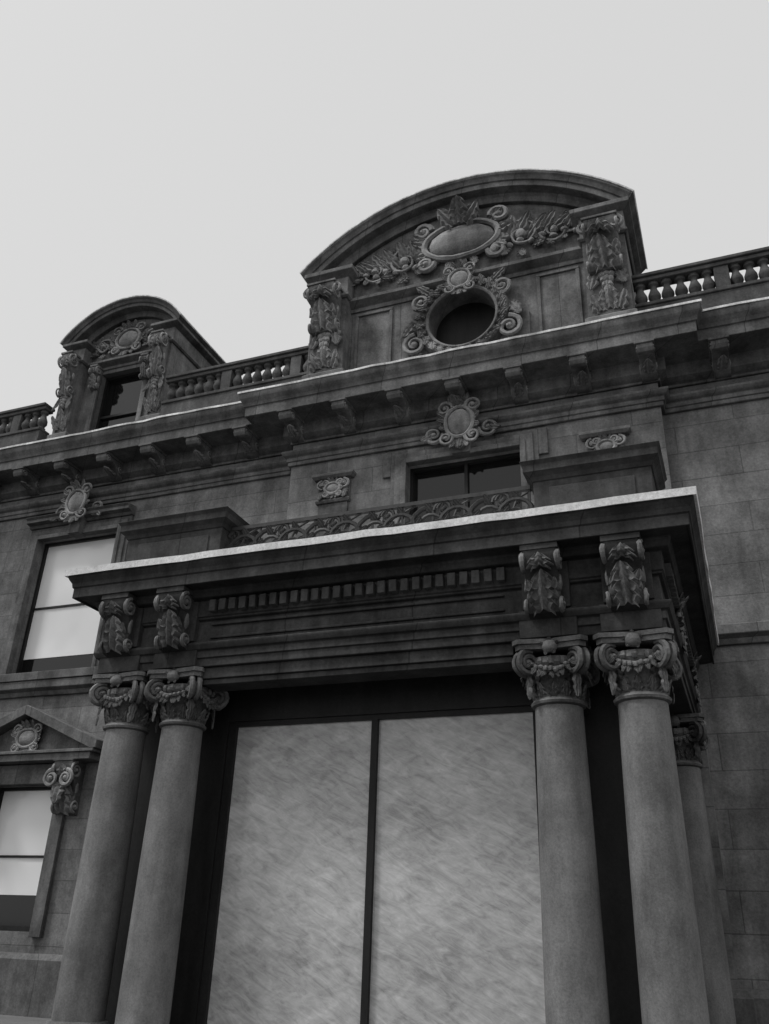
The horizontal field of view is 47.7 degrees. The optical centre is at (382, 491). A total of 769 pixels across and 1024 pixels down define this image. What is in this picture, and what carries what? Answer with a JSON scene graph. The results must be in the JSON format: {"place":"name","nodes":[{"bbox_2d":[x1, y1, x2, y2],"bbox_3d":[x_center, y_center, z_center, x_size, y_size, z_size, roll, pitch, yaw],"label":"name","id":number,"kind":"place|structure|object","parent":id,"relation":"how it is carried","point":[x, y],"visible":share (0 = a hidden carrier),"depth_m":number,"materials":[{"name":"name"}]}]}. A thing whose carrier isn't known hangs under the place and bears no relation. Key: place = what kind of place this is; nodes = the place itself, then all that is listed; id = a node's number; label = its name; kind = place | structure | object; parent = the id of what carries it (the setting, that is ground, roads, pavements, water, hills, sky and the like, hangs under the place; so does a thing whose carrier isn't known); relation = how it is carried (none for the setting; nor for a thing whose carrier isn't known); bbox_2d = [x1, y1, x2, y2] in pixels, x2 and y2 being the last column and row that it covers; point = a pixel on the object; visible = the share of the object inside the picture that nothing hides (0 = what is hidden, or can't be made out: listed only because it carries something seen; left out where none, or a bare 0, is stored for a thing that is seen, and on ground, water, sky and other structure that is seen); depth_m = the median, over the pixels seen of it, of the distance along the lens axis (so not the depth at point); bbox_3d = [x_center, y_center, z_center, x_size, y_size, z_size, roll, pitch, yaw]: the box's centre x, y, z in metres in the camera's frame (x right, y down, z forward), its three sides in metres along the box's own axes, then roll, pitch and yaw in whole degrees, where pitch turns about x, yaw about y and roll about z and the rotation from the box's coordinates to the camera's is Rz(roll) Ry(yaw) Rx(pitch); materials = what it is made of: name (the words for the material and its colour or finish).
{"place":"outdoors","nodes":[
{"label":"outdoors","id":0,"kind":"place"},
{"bbox_2d":[0,1015,49,1023],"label":"pavement","id":1,"kind":"structure","parent":0,"point":[7,1019],"depth_m":16.55,"materials":[{"name":"grey concrete"}]},
{"bbox_2d":[105,669,641,1023],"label":"vestibule walls","id":2,"kind":"structure","parent":1,"relation":"on","point":[500,689],"depth_m":11.89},
{"bbox_2d":[0,373,768,989],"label":"walls","id":3,"kind":"structure","parent":1,"relation":"on","point":[718,457],"depth_m":17.21,"materials":[{"name":"stone"}]},
{"bbox_2d":[0,303,540,1023],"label":"window frames","id":4,"kind":"structure","parent":3,"relation":"in","point":[464,323],"depth_m":12.44,"materials":[{"name":"black wood"}]},
{"bbox_2d":[0,376,521,926],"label":"window glass","id":5,"kind":"object","parent":4,"relation":"in","point":[122,398],"visible":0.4,"depth_m":19.21,"materials":[{"name":"black glass"}]},
{"bbox_2d":[207,712,545,1023],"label":"vestibule glass","id":6,"kind":"object","parent":4,"relation":"in","point":[457,928],"visible":0.94,"depth_m":11.34,"materials":[{"name":"grey glass"}]},
{"bbox_2d":[0,410,630,937],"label":"window surrounds","id":7,"kind":"object","parent":3,"relation":"attached to","point":[60,742],"visible":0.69,"depth_m":19.68,"materials":[{"name":"stone"}]},
{"bbox_2d":[11,392,625,815],"bbox_3d":[1.623,1.809,17.639,36.886,8.701,0.788,-8,-29,20],"label":"wall carving","id":8,"kind":"object","parent":3,"relation":"attached to","point":[459,422],"depth_m":19.20,"materials":[{"name":"stone"}]},
{"bbox_2d":[0,299,768,1023],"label":"cornices and string courses","id":9,"kind":"object","parent":3,"relation":"attached to","point":[680,335],"visible":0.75,"depth_m":19.24,"materials":[{"name":"stone"}]},
{"bbox_2d":[0,334,730,501],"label":"cornice modillions","id":10,"kind":"object","parent":9,"relation":"attached to","point":[646,350],"visible":0.8,"depth_m":19.92,"materials":[{"name":"stone"}]},
{"bbox_2d":[20,341,730,490],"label":"modillion scrolls","id":11,"kind":"object","parent":10,"relation":"attached to","point":[648,367],"visible":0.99,"depth_m":19.88,"materials":[{"name":"stone"}]},
{"bbox_2d":[0,246,768,447],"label":"roof balustrade rails","id":12,"kind":"object","parent":9,"relation":"on","point":[724,291],"visible":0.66,"depth_m":22.11,"materials":[{"name":"grey stone"}]},
{"bbox_2d":[0,257,768,433],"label":"roof balusters","id":13,"kind":"object","parent":12,"relation":"attached to","point":[36,419],"visible":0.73,"depth_m":22.21,"materials":[{"name":"grey stone"}]},
{"bbox_2d":[0,297,768,449],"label":"cornice flashing","id":14,"kind":"object","parent":9,"relation":"on","point":[514,337],"visible":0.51,"depth_m":19.40,"materials":[{"name":"grey metal"}]},
{"bbox_3d":[4.127,0.550,26.097,42.000,0.350,13.550,-8,-29,20],"label":"flat roof","id":15,"kind":"object","parent":3,"relation":"on","visible":0},
{"bbox_2d":[52,343,206,433],"bbox_3d":[-7.205,-2.240,25.433,3.600,3.950,2.480,-8,-29,20],"label":"dormer body","id":16,"kind":"object","parent":15,"relation":"on","point":[177,362],"visible":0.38,"depth_m":24.92,"materials":[{"name":"stone"}]},
{"bbox_2d":[51,319,167,431],"bbox_3d":[-7.639,-3.544,24.791,3.727,3.671,0.887,-8,-29,20],"label":"dormer carving","id":17,"kind":"object","parent":16,"relation":"attached to","point":[130,337],"visible":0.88,"depth_m":24.97,"materials":[{"name":"stone"}]},
{"bbox_2d":[47,296,224,438],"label":"dormer mouldings","id":18,"kind":"object","parent":16,"relation":"on","point":[158,316],"visible":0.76,"depth_m":25.45,"materials":[{"name":"stone"}]},
{"bbox_2d":[60,295,225,362],"bbox_3d":[-7.135,-4.626,26.607,4.242,1.180,2.780,-8,-29,20],"label":"dormer roof edge","id":19,"kind":"object","parent":18,"relation":"attached to","point":[180,313],"visible":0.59,"depth_m":25.75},
{"bbox_2d":[306,233,635,374],"bbox_3d":[2.223,-3.786,21.468,7.790,4.000,2.480,-8,-29,20],"label":"dormer body","id":20,"kind":"object","parent":15,"relation":"on","point":[559,300],"visible":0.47,"depth_m":20.76,"materials":[{"name":"stone"}]},
{"bbox_2d":[303,195,629,372],"bbox_3d":[1.783,-5.237,20.840,7.896,4.657,1.101,-8,-29,20],"label":"dormer carving","id":21,"kind":"object","parent":20,"relation":"attached to","point":[459,237],"visible":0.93,"depth_m":21.20,"materials":[{"name":"stone"}]},
{"bbox_2d":[301,170,645,378],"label":"dormer mouldings","id":22,"kind":"object","parent":20,"relation":"on","point":[587,201],"visible":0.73,"depth_m":21.45,"materials":[{"name":"stone"}]},
{"bbox_2d":[300,168,647,282],"bbox_3d":[2.306,-6.504,22.814,8.477,1.882,2.780,-8,-29,20],"label":"dormer roof edge","id":23,"kind":"object","parent":22,"relation":"on","point":[393,203],"visible":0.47,"depth_m":21.86,"materials":[{"name":"grey metal"}]},
{"bbox_2d":[45,699,735,1023],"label":"porch columns","id":24,"kind":"structure","parent":1,"relation":"on","point":[683,966],"depth_m":10.38,"materials":[{"name":"grey stone"}]},
{"bbox_2d":[92,627,706,768],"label":"column capitals","id":25,"kind":"object","parent":24,"relation":"on","point":[566,643],"depth_m":10.77,"materials":[{"name":"stone"}]},
{"bbox_2d":[68,495,716,714],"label":"porch entablature","id":26,"kind":"structure","parent":25,"relation":"on","point":[459,629],"depth_m":11.67,"materials":[{"name":"grey stone"}]},
{"bbox_2d":[102,531,647,657],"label":"porch consoles","id":27,"kind":"object","parent":26,"relation":"attached to","point":[609,542],"visible":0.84,"depth_m":10.92,"materials":[{"name":"grey stone"}]},
{"bbox_2d":[225,485,534,548],"bbox_3d":[-0.152,0.645,13.016,5.114,0.900,0.107,-8,-29,20],"label":"iron scroll railing","id":28,"kind":"object","parent":26,"relation":"on","point":[501,503],"visible":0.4,"depth_m":13.06,"materials":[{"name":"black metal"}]},
{"bbox_2d":[64,486,718,644],"bbox_3d":[0.514,1.942,14.438,9.298,0.160,6.190,-8,-29,20],"label":"porch roof flashing","id":29,"kind":"object","parent":26,"relation":"on","point":[640,497],"visible":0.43,"depth_m":11.62,"materials":[{"name":"grey metal"}]},
{"bbox_2d":[118,441,666,561],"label":"porch roof pedestals","id":30,"kind":"object","parent":26,"relation":"on","point":[600,473],"visible":0.54,"depth_m":12.09,"materials":[{"name":"grey stone"}]},
{"bbox_2d":[208,563,697,677],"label":"porch dentils","id":31,"kind":"object","parent":26,"relation":"attached to","point":[236,603],"visible":0.49,"depth_m":11.91,"materials":[{"name":"grey stone"}]},
{"bbox_2d":[88,538,709,764],"bbox_3d":[0.486,3.074,13.698,8.550,1.810,5.772,-8,-29,20],"label":"capital carving","id":32,"kind":"object","parent":25,"relation":"attached to","point":[542,586],"visible":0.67,"depth_m":10.80,"materials":[{"name":"stone"}]},
{"bbox_2d":[0,538,114,894],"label":"window blinds","id":33,"kind":"object","parent":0,"point":[25,818],"depth_m":21.59,"materials":[{"name":"white fabric"}]},
{"bbox_2d":[0,0,768,434],"label":"sky","id":34,"kind":"structure","parent":0,"point":[196,156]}
]}

